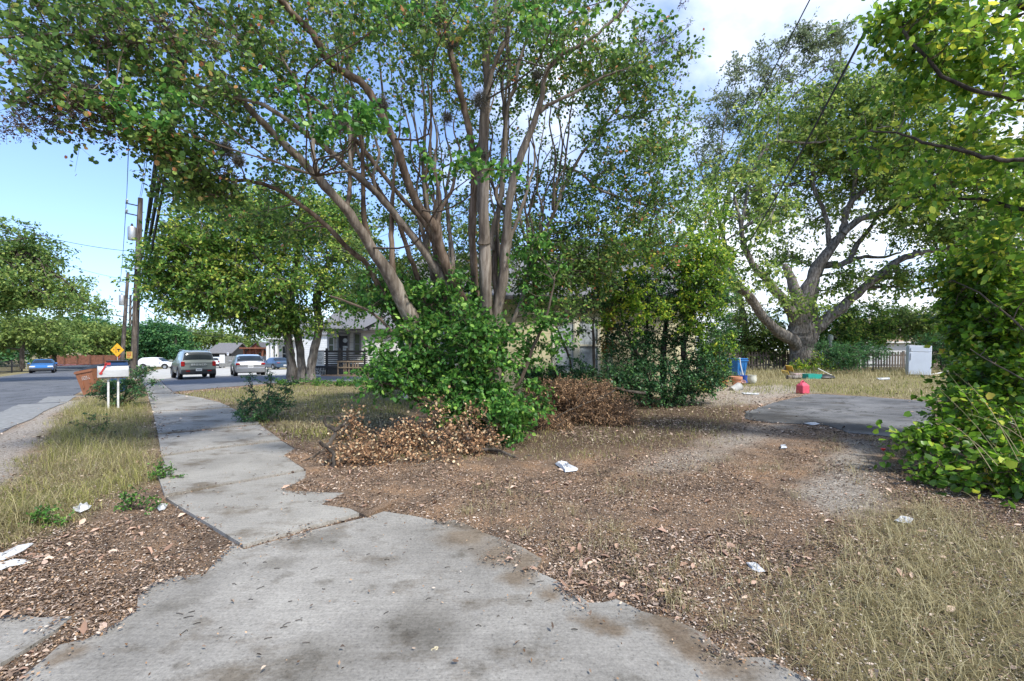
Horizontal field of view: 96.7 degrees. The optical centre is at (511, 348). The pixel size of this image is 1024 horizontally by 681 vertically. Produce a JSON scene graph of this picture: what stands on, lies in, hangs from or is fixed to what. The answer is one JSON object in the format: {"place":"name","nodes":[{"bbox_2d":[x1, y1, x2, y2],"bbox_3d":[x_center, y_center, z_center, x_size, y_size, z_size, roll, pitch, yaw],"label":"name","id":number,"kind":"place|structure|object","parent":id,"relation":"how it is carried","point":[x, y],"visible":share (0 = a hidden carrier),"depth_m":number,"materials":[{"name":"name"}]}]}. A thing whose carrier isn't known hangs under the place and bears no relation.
{"place":"outdoors","nodes":[
{"label":"outdoors","id":0,"kind":"place"},
{"bbox_2d":[0,364,138,432],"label":"road","id":1,"kind":"structure","parent":0,"point":[36,387],"depth_m":23.23,"materials":[{"name":"grey asphalt"}]},
{"bbox_2d":[0,396,75,429],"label":"road patch","id":2,"kind":"object","parent":1,"relation":"on","point":[19,414],"visible":0.83,"depth_m":11.79,"materials":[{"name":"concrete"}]},
{"bbox_2d":[27,359,57,372],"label":"sedan","id":3,"kind":"object","parent":1,"relation":"on","point":[43,365],"visible":0.99,"depth_m":46.95,"materials":[{"name":"blue paint"}]},
{"bbox_2d":[111,343,123,359],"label":"warning sign","id":4,"kind":"object","parent":1,"relation":"on","point":[117,349],"visible":0.94,"depth_m":54.80,"materials":[{"name":"metal"}]},
{"bbox_2d":[142,378,358,547],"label":"sidewalk","id":5,"kind":"structure","parent":0,"point":[245,519],"depth_m":5.63,"materials":[{"name":"concrete"}]},
{"bbox_2d":[0,511,811,680],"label":"driveway","id":6,"kind":"structure","parent":0,"point":[489,649],"depth_m":2.59,"materials":[{"name":"concrete"}]},
{"bbox_2d":[179,468,577,642],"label":"loose twigs","id":7,"kind":"object","parent":6,"relation":"on","point":[324,588],"visible":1,"depth_m":2.70,"materials":[{"name":"brown wood"}]},
{"bbox_2d":[0,350,1023,680],"bbox_3d":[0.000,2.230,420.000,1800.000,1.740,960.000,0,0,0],"label":"ground","id":8,"kind":"structure","parent":0,"point":[32,428],"depth_m":4.59,"materials":[{"name":"soil"}]},
{"bbox_2d":[0,360,22,373],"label":"iron fence","id":9,"kind":"object","parent":8,"relation":"on","point":[16,367],"visible":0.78,"depth_m":51.03,"materials":[{"name":"metal"}]},
{"bbox_2d":[0,559,28,569],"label":"plastic strip","id":10,"kind":"object","parent":8,"relation":"on","point":[12,562],"visible":1,"depth_m":3.35,"materials":[{"name":"plastic"}]},
{"bbox_2d":[0,543,32,559],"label":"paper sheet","id":11,"kind":"object","parent":8,"relation":"on","point":[17,549],"visible":0.98,"depth_m":3.54,"materials":[{"name":"paper"}]},
{"bbox_2d":[0,311,75,368],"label":"shade tree","id":12,"kind":"object","parent":8,"relation":"on","point":[11,335],"visible":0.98,"depth_m":53.77,"materials":[{"name":"green plant"}]},
{"bbox_2d":[17,501,73,528],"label":"weed","id":13,"kind":"object","parent":8,"relation":"on","point":[46,517],"visible":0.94,"depth_m":4.10,"materials":[{"name":"green plant"}]},
{"bbox_2d":[16,327,92,364],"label":"shade tree","id":14,"kind":"object","parent":8,"relation":"on","point":[61,351],"visible":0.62,"depth_m":59.30,"materials":[{"name":"green plant"}]},
{"bbox_2d":[0,215,120,326],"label":"shade tree","id":15,"kind":"object","parent":8,"relation":"on","point":[29,253],"visible":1,"depth_m":26.68,"materials":[{"name":"green plant"}]},
{"bbox_2d":[0,311,128,366],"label":"shade tree","id":16,"kind":"object","parent":8,"relation":"on","point":[9,358],"visible":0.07,"depth_m":83.09,"materials":[{"name":"green plant"}]},
{"bbox_2d":[73,502,91,511],"bbox_3d":[-4.267,1.558,4.528,0.286,0.059,0.135,0,0,41],"label":"paper sheet","id":17,"kind":"object","parent":8,"relation":"on","point":[84,506],"visible":0.94,"depth_m":4.46,"materials":[{"name":"white paper"}]},
{"bbox_2d":[49,355,119,364],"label":"board fence","id":18,"kind":"object","parent":8,"relation":"on","point":[93,359],"visible":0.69,"depth_m":67.98,"materials":[{"name":"brown wood"}]},
{"bbox_2d":[0,391,172,548],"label":"verge grass","id":19,"kind":"structure","parent":8,"relation":"on","point":[80,449],"depth_m":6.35,"materials":[{"name":"plant"}]},
{"bbox_2d":[32,312,140,359],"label":"shade tree","id":20,"kind":"object","parent":8,"relation":"on","point":[104,339],"visible":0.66,"depth_m":70.32,"materials":[{"name":"green plant"}]},
{"bbox_2d":[74,363,106,394],"bbox_3d":[-15.871,1.168,17.234,0.583,1.150,0.895,-12,3,-12],"label":"wheeled bin","id":21,"kind":"object","parent":8,"relation":"on","point":[86,376],"visible":0.79,"depth_m":16.87,"materials":[{"name":"plastic"}]},
{"bbox_2d":[68,412,120,434],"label":"weed","id":22,"kind":"object","parent":8,"relation":"on","point":[98,427],"visible":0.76,"depth_m":8.47,"materials":[{"name":"green plant"}]},
{"bbox_2d":[97,363,128,407],"bbox_3d":[-10.780,0.988,12.296,0.255,1.245,0.630,0,0,45],"label":"mailbox","id":23,"kind":"object","parent":8,"relation":"on","point":[108,372],"visible":0.9,"depth_m":12.21,"materials":[{"name":"white metal"}]},
{"bbox_2d":[106,360,127,390],"bbox_3d":[-15.805,1.096,18.235,0.670,1.273,0.725,0,0,-40],"label":"wheeled bin","id":24,"kind":"object","parent":8,"relation":"on","point":[119,362],"visible":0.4,"depth_m":18.06,"materials":[{"name":"plastic"}]},
{"bbox_2d":[116,273,129,359],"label":"utility pole","id":25,"kind":"object","parent":8,"relation":"on","point":[123,299],"visible":0.92,"depth_m":57.85,"materials":[{"name":"brown wood"}]},
{"bbox_2d":[85,364,163,405],"bbox_3d":[-10.893,1.047,13.102,2.360,1.243,1.602,0,0,0],"label":"bush","id":26,"kind":"object","parent":8,"relation":"on","point":[124,384],"visible":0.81,"depth_m":12.77,"materials":[{"name":"green plant"}]},
{"bbox_2d":[128,295,131,365],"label":"utility pole","id":27,"kind":"object","parent":8,"relation":"on","point":[130,307],"visible":0.28,"depth_m":83.88,"materials":[{"name":"brown wood"}]},
{"bbox_2d":[124,197,142,377],"bbox_3d":[-25.599,-4.114,30.867,1.537,12.359,0.722,0,0,20],"label":"utility pole","id":28,"kind":"object","parent":8,"relation":"on","point":[133,232],"visible":0.7,"depth_m":30.86,"materials":[{"name":"brown wood"}]},
{"bbox_2d":[137,52,171,283],"bbox_3d":[-16.223,-5.535,20.149,0.084,2.334,28.070,0,0,-41],"label":"communication cable","id":29,"kind":"object","parent":28,"relation":"attached to","point":[149,201],"visible":0.3,"depth_m":17.43,"materials":[{"name":"black rubber"}]},
{"bbox_2d":[138,137,171,305],"bbox_3d":[-16.264,-5.010,20.447,0.056,4.196,27.480,0,0,-41],"label":"communication cable","id":30,"kind":"object","parent":28,"relation":"attached to","point":[159,206],"visible":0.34,"depth_m":17.45,"materials":[{"name":"black rubber"}]},
{"bbox_2d":[137,28,186,292],"bbox_3d":[-16.166,-5.299,20.247,0.112,3.114,27.976,0,0,-41],"label":"communication cable","id":31,"kind":"object","parent":28,"relation":"attached to","point":[154,215],"visible":0.25,"depth_m":17.23,"materials":[{"name":"black rubber"}]},
{"bbox_2d":[139,31,189,295],"bbox_3d":[-16.195,-5.220,20.396,0.084,3.664,27.648,0,0,-41],"label":"communication cable","id":32,"kind":"object","parent":28,"relation":"attached to","point":[183,63],"visible":0.17,"depth_m":16.48,"materials":[{"name":"black rubber"}]},
{"bbox_2d":[113,485,167,515],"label":"weed","id":33,"kind":"object","parent":8,"relation":"on","point":[132,499],"visible":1,"depth_m":4.51,"materials":[{"name":"green plant"}]},
{"bbox_2d":[125,314,202,360],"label":"shade tree","id":34,"kind":"object","parent":8,"relation":"on","point":[166,341],"visible":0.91,"depth_m":74.53,"materials":[{"name":"green plant"}]},
{"bbox_2d":[147,458,187,478],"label":"weed","id":35,"kind":"object","parent":8,"relation":"on","point":[163,474],"visible":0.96,"depth_m":5.54,"materials":[{"name":"green plant"}]},
{"bbox_2d":[178,321,262,350],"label":"shade tree","id":36,"kind":"object","parent":8,"relation":"on","point":[206,341],"visible":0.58,"depth_m":96.49,"materials":[{"name":"green plant"}]},
{"bbox_2d":[133,366,320,378],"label":"forecourt","id":37,"kind":"structure","parent":8,"relation":"on","point":[166,374],"depth_m":37.59,"materials":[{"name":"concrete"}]},
{"bbox_2d":[138,357,171,368],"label":"suv","id":38,"kind":"object","parent":37,"relation":"on","point":[163,363],"visible":0.76,"depth_m":65.87,"materials":[{"name":"white paint"}]},
{"bbox_2d":[264,357,286,369],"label":"sedan","id":39,"kind":"object","parent":37,"relation":"on","point":[277,362],"visible":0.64,"depth_m":52.99,"materials":[{"name":"blue paint"}]},
{"bbox_2d":[209,343,246,356],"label":"grey shed","id":40,"kind":"structure","parent":8,"relation":"on","point":[231,349],"depth_m":85.37,"materials":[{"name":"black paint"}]},
{"bbox_2d":[219,355,265,366],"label":"side fence","id":41,"kind":"object","parent":8,"relation":"on","point":[223,360],"visible":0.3,"depth_m":67.98,"materials":[{"name":"white paint"}]},
{"bbox_2d":[110,173,388,380],"bbox_3d":[-11.448,-3.444,22.449,12.664,10.316,7.479,0,0,0],"label":"elm tree","id":42,"kind":"object","parent":8,"relation":"on","point":[214,278],"visible":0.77,"depth_m":20.88,"materials":[{"name":"green plant"}]},
{"bbox_2d":[239,342,265,355],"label":"red house","id":43,"kind":"structure","parent":8,"relation":"on","point":[255,348],"depth_m":73.75,"materials":[{"name":"brown"}]},
{"bbox_2d":[231,366,297,422],"bbox_3d":[-5.474,1.039,10.076,1.376,1.297,1.180,0,0,-20],"label":"roadside shrub","id":44,"kind":"object","parent":8,"relation":"on","point":[267,410],"visible":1,"depth_m":10.11,"materials":[{"name":"green plant"}]},
{"bbox_2d":[160,376,372,391],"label":"parking lot","id":45,"kind":"structure","parent":8,"relation":"on","point":[188,383],"depth_m":23.57,"materials":[{"name":"grey asphalt"}]},
{"bbox_2d":[169,350,215,379],"bbox_3d":[-20.683,0.963,29.482,2.300,1.849,4.510,0,0,-43],"label":"suv","id":46,"kind":"object","parent":45,"relation":"on","point":[192,362],"visible":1,"depth_m":28.00,"materials":[{"name":"grey paint"}]},
{"bbox_2d":[228,354,265,375],"bbox_3d":[-18.597,1.122,31.996,2.220,1.498,4.450,0,0,-35],"label":"hatchback","id":47,"kind":"object","parent":45,"relation":"on","point":[246,363],"visible":0.97,"depth_m":30.36,"materials":[{"name":"silver metal"}]},
{"bbox_2d":[262,321,326,367],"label":"light grey house","id":48,"kind":"structure","parent":8,"relation":"on","point":[271,352],"depth_m":66.00,"materials":[{"name":"white paint"}]},
{"bbox_2d":[269,374,329,385],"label":"ground ivy","id":49,"kind":"object","parent":8,"relation":"on","point":[279,381],"visible":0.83,"depth_m":20.20,"materials":[{"name":"green plant"}]},
{"bbox_2d":[281,439,390,517],"bbox_3d":[-2.830,1.585,5.960,0.715,0.050,4.520,0,0,-40],"label":"leaf mould","id":50,"kind":"object","parent":8,"relation":"on","point":[381,507],"visible":0.61,"depth_m":5.05,"materials":[{"name":"plant"}]},
{"bbox_2d":[315,377,366,386],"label":"ground ivy","id":51,"kind":"object","parent":8,"relation":"on","point":[339,382],"visible":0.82,"depth_m":19.54,"materials":[{"name":"green plant"}]},
{"bbox_2d":[315,348,377,374],"bbox_3d":[-10.798,1.096,29.891,3.558,2.290,3.018,0,0,0],"label":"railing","id":52,"kind":"object","parent":8,"relation":"on","point":[328,369],"visible":0.53,"depth_m":28.40,"materials":[{"name":"black metal"}]},
{"bbox_2d":[316,351,323,365],"bbox_3d":[-11.953,0.593,28.337,0.520,0.880,0.022,0,0,0],"label":"banner","id":53,"kind":"object","parent":52,"relation":"attached to","point":[320,359],"visible":0.97,"depth_m":28.33,"materials":[{"name":"white paint"}]},
{"bbox_2d":[337,361,362,375],"bbox_3d":[-9.741,1.230,27.379,1.596,1.034,0.098,0,0,0],"label":"timber guard rail","id":54,"kind":"object","parent":8,"relation":"on","point":[344,367],"visible":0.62,"depth_m":27.37,"materials":[{"name":"brown wood"}]},
{"bbox_2d":[303,307,400,372],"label":"white house","id":55,"kind":"structure","parent":8,"relation":"on","point":[352,340],"depth_m":31.50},
{"bbox_2d":[328,336,334,353],"bbox_3d":[-12.496,-0.277,31.460,0.540,1.180,0.120,0,0,0],"label":"window","id":56,"kind":"structure","parent":55,"relation":"in","point":[331,341],"depth_m":31.44,"materials":[{"name":"grey glass"}]},
{"bbox_2d":[339,336,347,363],"bbox_3d":[-11.665,0.104,31.468,0.780,2.050,0.085,0,0,0],"label":"door","id":57,"kind":"structure","parent":55,"relation":"in","point":[343,340],"depth_m":31.45,"materials":[{"name":"black paint"}]},
{"bbox_2d":[354,333,360,353],"bbox_3d":[-10.696,-0.346,31.460,0.580,1.530,0.120,0,0,0],"label":"window","id":58,"kind":"structure","parent":55,"relation":"in","point":[357,336],"depth_m":31.49,"materials":[{"name":"grey glass"}]},
{"bbox_2d":[0,0,723,396],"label":"crape myrtle","id":59,"kind":"object","parent":8,"relation":"on","point":[190,176],"visible":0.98,"depth_m":7.68,"materials":[{"name":"green plant"}]},
{"bbox_2d":[304,385,531,468],"bbox_3d":[-1.534,1.152,6.751,3.406,1.154,2.172,0,0,-34],"label":"fallen branch","id":60,"kind":"object","parent":8,"relation":"on","point":[398,437],"visible":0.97,"depth_m":6.85,"materials":[{"name":"brown plant"}]},
{"bbox_2d":[328,186,555,387],"bbox_3d":[-1.642,-1.564,12.955,7.152,6.185,2.262,0,0,0],"label":"ivy clad tree","id":61,"kind":"object","parent":8,"relation":"on","point":[399,263],"visible":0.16,"depth_m":12.78,"materials":[{"name":"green plant"}]},
{"bbox_2d":[330,218,579,450],"bbox_3d":[-1.106,-0.396,8.331,4.708,4.214,2.817,0,0,0],"label":"sapling thicket","id":62,"kind":"object","parent":8,"relation":"on","point":[478,341],"visible":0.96,"depth_m":7.96,"materials":[{"name":"green plant"}]},
{"bbox_2d":[0,380,942,439],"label":"leaf litter","id":63,"kind":"object","parent":8,"relation":"on","point":[777,399],"visible":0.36,"depth_m":10.02,"materials":[{"name":"brown plant"}]},
{"bbox_2d":[0,396,1023,680],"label":"ground debris","id":64,"kind":"object","parent":8,"relation":"on","point":[568,544],"visible":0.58,"depth_m":3.84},
{"bbox_2d":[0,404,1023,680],"bbox_3d":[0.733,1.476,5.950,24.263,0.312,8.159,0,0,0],"label":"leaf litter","id":65,"kind":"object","parent":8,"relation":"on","point":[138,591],"visible":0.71,"depth_m":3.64,"materials":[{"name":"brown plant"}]},
{"bbox_2d":[293,396,751,460],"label":"shade grass","id":66,"kind":"structure","parent":8,"relation":"on","point":[605,431],"depth_m":8.20,"materials":[{"name":"plant"}]},
{"bbox_2d":[403,253,697,398],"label":"yellow house","id":67,"kind":"structure","parent":8,"relation":"on","point":[585,348],"depth_m":14.60,"materials":[{"name":"beige paint"}]},
{"bbox_2d":[553,317,574,372],"bbox_3d":[1.680,-0.120,14.560,0.840,1.800,0.120,0,0,0],"label":"window","id":68,"kind":"structure","parent":67,"relation":"in","point":[572,326],"depth_m":14.59,"materials":[{"name":"grey glass"}]},
{"bbox_2d":[578,317,600,372],"bbox_3d":[2.450,-0.120,14.560,0.840,1.800,0.120,0,0,0],"label":"window","id":69,"kind":"structure","parent":67,"relation":"in","point":[585,348],"depth_m":14.59,"materials":[{"name":"grey glass"}]},
{"bbox_2d":[750,17,873,240],"bbox_3d":[7.219,-4.567,11.999,0.039,1.103,10.549,0,0,19],"label":"service cable","id":70,"kind":"object","parent":67,"relation":"attached to","point":[838,82],"visible":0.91,"depth_m":9.55,"materials":[{"name":"black rubber"}]},
{"bbox_2d":[173,369,945,442],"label":"yard grass","id":71,"kind":"structure","parent":8,"relation":"on","point":[390,411],"depth_m":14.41,"materials":[{"name":"plant"}]},
{"bbox_2d":[555,461,577,471],"bbox_3d":[0.739,1.564,6.119,0.220,0.050,0.464,0,0,-13],"label":"paper sheet","id":72,"kind":"object","parent":8,"relation":"on","point":[565,466],"visible":1,"depth_m":6.06,"materials":[{"name":"white paper"}]},
{"bbox_2d":[509,365,636,400],"bbox_3d":[1.759,0.943,12.192,3.967,1.320,1.640,0,0,-6],"label":"bramble tangle","id":73,"kind":"object","parent":8,"relation":"on","point":[527,393],"visible":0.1,"depth_m":11.78,"materials":[{"name":"brown plant"}]},
{"bbox_2d":[521,372,645,431],"bbox_3d":[1.792,1.083,9.952,3.602,1.174,2.055,0,0,-18],"label":"dead brush pile","id":74,"kind":"object","parent":8,"relation":"on","point":[611,413],"visible":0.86,"depth_m":9.60,"materials":[{"name":"brown plant"}]},
{"bbox_2d":[505,256,743,408],"bbox_3d":[2.847,-0.566,12.314,6.737,4.348,2.432,0,0,-7],"label":"privet shrub","id":75,"kind":"object","parent":8,"relation":"on","point":[627,374],"visible":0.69,"depth_m":12.09,"materials":[{"name":"green plant"}]},
{"bbox_2d":[592,303,628,374],"bbox_3d":[2.821,-0.248,13.575,1.375,2.401,1.007,0,0,0],"label":"dead vine","id":76,"kind":"object","parent":75,"relation":"hanging from","point":[610,329],"visible":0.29,"depth_m":13.54,"materials":[{"name":"brown plant"}]},
{"bbox_2d":[532,188,740,402],"bbox_3d":[3.444,-1.479,11.937,5.962,6.081,2.355,0,0,-11],"label":"young maple sapling","id":77,"kind":"object","parent":8,"relation":"on","point":[687,307],"visible":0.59,"depth_m":11.81,"materials":[{"name":"green plant"}]},
{"bbox_2d":[729,382,742,390],"bbox_3d":[7.749,1.367,15.770,0.387,0.305,0.305,-21,7,-19],"label":"bucket","id":78,"kind":"object","parent":8,"relation":"on","point":[738,386],"visible":0.8,"depth_m":15.68,"materials":[{"name":"plastic"}]},
{"bbox_2d":[731,376,742,384],"bbox_3d":[8.331,1.215,16.884,0.408,0.390,0.408,0,0,0],"label":"flower pot","id":79,"kind":"object","parent":8,"relation":"on","point":[735,379],"visible":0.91,"depth_m":16.75,"materials":[{"name":"ceramic"}]},
{"bbox_2d":[727,358,748,375],"bbox_3d":[11.350,0.912,22.941,0.707,0.895,0.762,0,0,-20],"label":"recycling bin","id":80,"kind":"object","parent":8,"relation":"on","point":[737,366],"visible":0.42,"depth_m":22.66,"materials":[{"name":"plastic"}]},
{"bbox_2d":[456,425,1023,680],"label":"dry grass","id":81,"kind":"structure","parent":8,"relation":"on","point":[929,590],"depth_m":2.89,"materials":[{"name":"beige plant"}]},
{"bbox_2d":[696,291,788,367],"bbox_3d":[15.675,-1.583,31.031,7.502,6.551,5.174,0,0,0],"label":"hedge tree","id":82,"kind":"object","parent":8,"relation":"on","point":[751,340],"visible":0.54,"depth_m":30.18,"materials":[{"name":"leaf"},{"name":"twig bark"},{"name":"dark bark"}]},
{"bbox_2d":[747,375,756,383],"bbox_3d":[9.554,1.204,18.113,0.351,0.338,0.351,0,0,0],"label":"flower pot","id":83,"kind":"object","parent":8,"relation":"on","point":[751,379],"visible":0.98,"depth_m":17.98,"materials":[{"name":"ceramic"}]},
{"bbox_2d":[746,562,764,571],"bbox_3d":[1.769,1.579,3.309,0.090,0.021,0.138,0,0,0],"label":"paper scrap","id":84,"kind":"object","parent":8,"relation":"on","point":[757,567],"visible":0.95,"depth_m":3.29,"materials":[{"name":"white paper"}]},
{"bbox_2d":[686,6,886,331],"bbox_3d":[20.679,-11.887,34.029,15.395,26.175,4.426,0,0,0],"label":"feathery tree","id":85,"kind":"object","parent":8,"relation":"on","point":[816,45],"visible":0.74,"depth_m":33.73,"materials":[{"name":"green plant"}]},
{"bbox_2d":[782,365,793,375],"bbox_3d":[14.069,1.125,23.230,0.430,0.395,0.350,-41,26,-19],"label":"wooden crate","id":86,"kind":"object","parent":8,"relation":"on","point":[786,368],"visible":0.62,"depth_m":23.25,"materials":[{"name":"yellow wood"}]},
{"bbox_2d":[796,380,808,393],"bbox_3d":[9.085,1.180,14.218,0.297,0.414,0.238,0,0,-20],"label":"fuel can","id":87,"kind":"object","parent":8,"relation":"on","point":[802,386],"visible":0.98,"depth_m":14.13,"materials":[{"name":"red plastic"}]},
{"bbox_2d":[781,351,840,371],"bbox_3d":[17.905,0.878,27.220,3.709,1.654,1.556,0,0,-8],"label":"pecan sucker","id":88,"kind":"object","parent":8,"relation":"on","point":[803,366],"visible":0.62,"depth_m":27.05,"materials":[{"name":"green plant"}]},
{"bbox_2d":[802,374,821,378],"bbox_3d":[13.827,1.253,20.975,0.681,0.214,0.425,0,0,-4],"label":"plastic tray","id":89,"kind":"object","parent":8,"relation":"on","point":[816,376],"visible":0.94,"depth_m":20.78,"materials":[{"name":"teal plastic"}]},
{"bbox_2d":[716,351,949,369],"bbox_3d":[23.247,0.758,30.085,21.813,1.254,0.170,0,0,0],"label":"picket fence","id":90,"kind":"object","parent":8,"relation":"on","point":[902,355],"visible":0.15,"depth_m":30.00,"materials":[{"name":"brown wood"}]},
{"bbox_2d":[730,365,945,378],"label":"tall weeds","id":91,"kind":"object","parent":8,"relation":"on","point":[777,371],"visible":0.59,"depth_m":23.62,"materials":[{"name":"beige plant"}]},
{"bbox_2d":[744,394,935,436],"bbox_3d":[7.827,1.452,10.691,6.615,0.209,3.341,0,0,-44],"label":"asphalt pad","id":92,"kind":"object","parent":8,"relation":"on","point":[855,414],"visible":0.66,"depth_m":10.25,"materials":[{"name":"grey asphalt"}]},
{"bbox_2d":[807,335,895,372],"bbox_3d":[18.726,0.343,25.020,4.785,2.191,2.310,0,0,-8],"label":"fern leaf shrub","id":93,"kind":"object","parent":8,"relation":"on","point":[843,357],"visible":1,"depth_m":24.83,"materials":[{"name":"green plant"}]},
{"bbox_2d":[684,52,1023,368],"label":"pecan tree","id":94,"kind":"object","parent":8,"relation":"on","point":[801,310],"visible":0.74,"depth_m":27.25,"materials":[{"name":"green plant"}]},
{"bbox_2d":[817,297,905,367],"bbox_3d":[22.973,-1.133,31.112,6.615,4.833,5.009,0,0,0],"label":"hedge tree","id":95,"kind":"object","parent":8,"relation":"on","point":[850,329],"visible":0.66,"depth_m":30.08,"materials":[{"name":"green plant"}]},
{"bbox_2d":[821,341,915,366],"bbox_3d":[33.231,0.603,42.400,8.264,2.513,5.600,0,0,0],"label":"picket fence","id":96,"kind":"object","parent":8,"relation":"on","point":[901,347],"depth_m":40.00,"materials":[{"name":"wood"}]},
{"bbox_2d":[862,300,960,363],"bbox_3d":[28.548,-0.839,31.016,9.769,5.019,4.972,0,0,0],"label":"hedge tree","id":97,"kind":"object","parent":8,"relation":"on","point":[913,324],"visible":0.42,"depth_m":30.22,"materials":[{"name":"leaf"},{"name":"twig bark"},{"name":"dark bark"}]},
{"bbox_2d":[905,345,931,374],"bbox_3d":[20.895,0.585,23.388,0.890,1.511,0.720,2,1,31],"label":"refrigerator","id":98,"kind":"object","parent":8,"relation":"on","point":[918,358],"visible":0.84,"depth_m":23.15,"materials":[{"name":"white metal"}]},
{"bbox_2d":[906,331,960,370],"bbox_3d":[24.496,0.260,26.102,3.795,2.672,2.523,0,0,0],"label":"fern leaf shrub","id":99,"kind":"object","parent":8,"relation":"on","point":[940,360],"visible":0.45,"depth_m":25.97,"materials":[{"name":"green plant"}]},
{"bbox_2d":[866,237,1023,511],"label":"vine covered bank","id":100,"kind":"structure","parent":8,"relation":"on","point":[983,392],"depth_m":5.64,"materials":[{"name":"green plant"}]},
{"bbox_2d":[817,0,1023,303],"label":"hackberry tree","id":101,"kind":"object","parent":100,"relation":"on","point":[957,76],"visible":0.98,"depth_m":6.10,"materials":[{"name":"green plant"}]},
{"bbox_2d":[908,216,1023,434],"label":"lime sapling","id":102,"kind":"object","parent":8,"relation":"on","point":[941,265],"visible":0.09,"depth_m":6.96,"materials":[{"name":"green plant"}]},
{"bbox_2d":[0,0,1023,350],"label":"sky","id":103,"kind":"structure","parent":0,"point":[88,207],"materials":[{"name":"blue"}]},
{"bbox_2d":[706,0,809,191],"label":"service cable","id":104,"kind":"object","parent":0,"point":[766,83],"visible":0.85,"depth_m":9.36,"materials":[{"name":"black rubber"}]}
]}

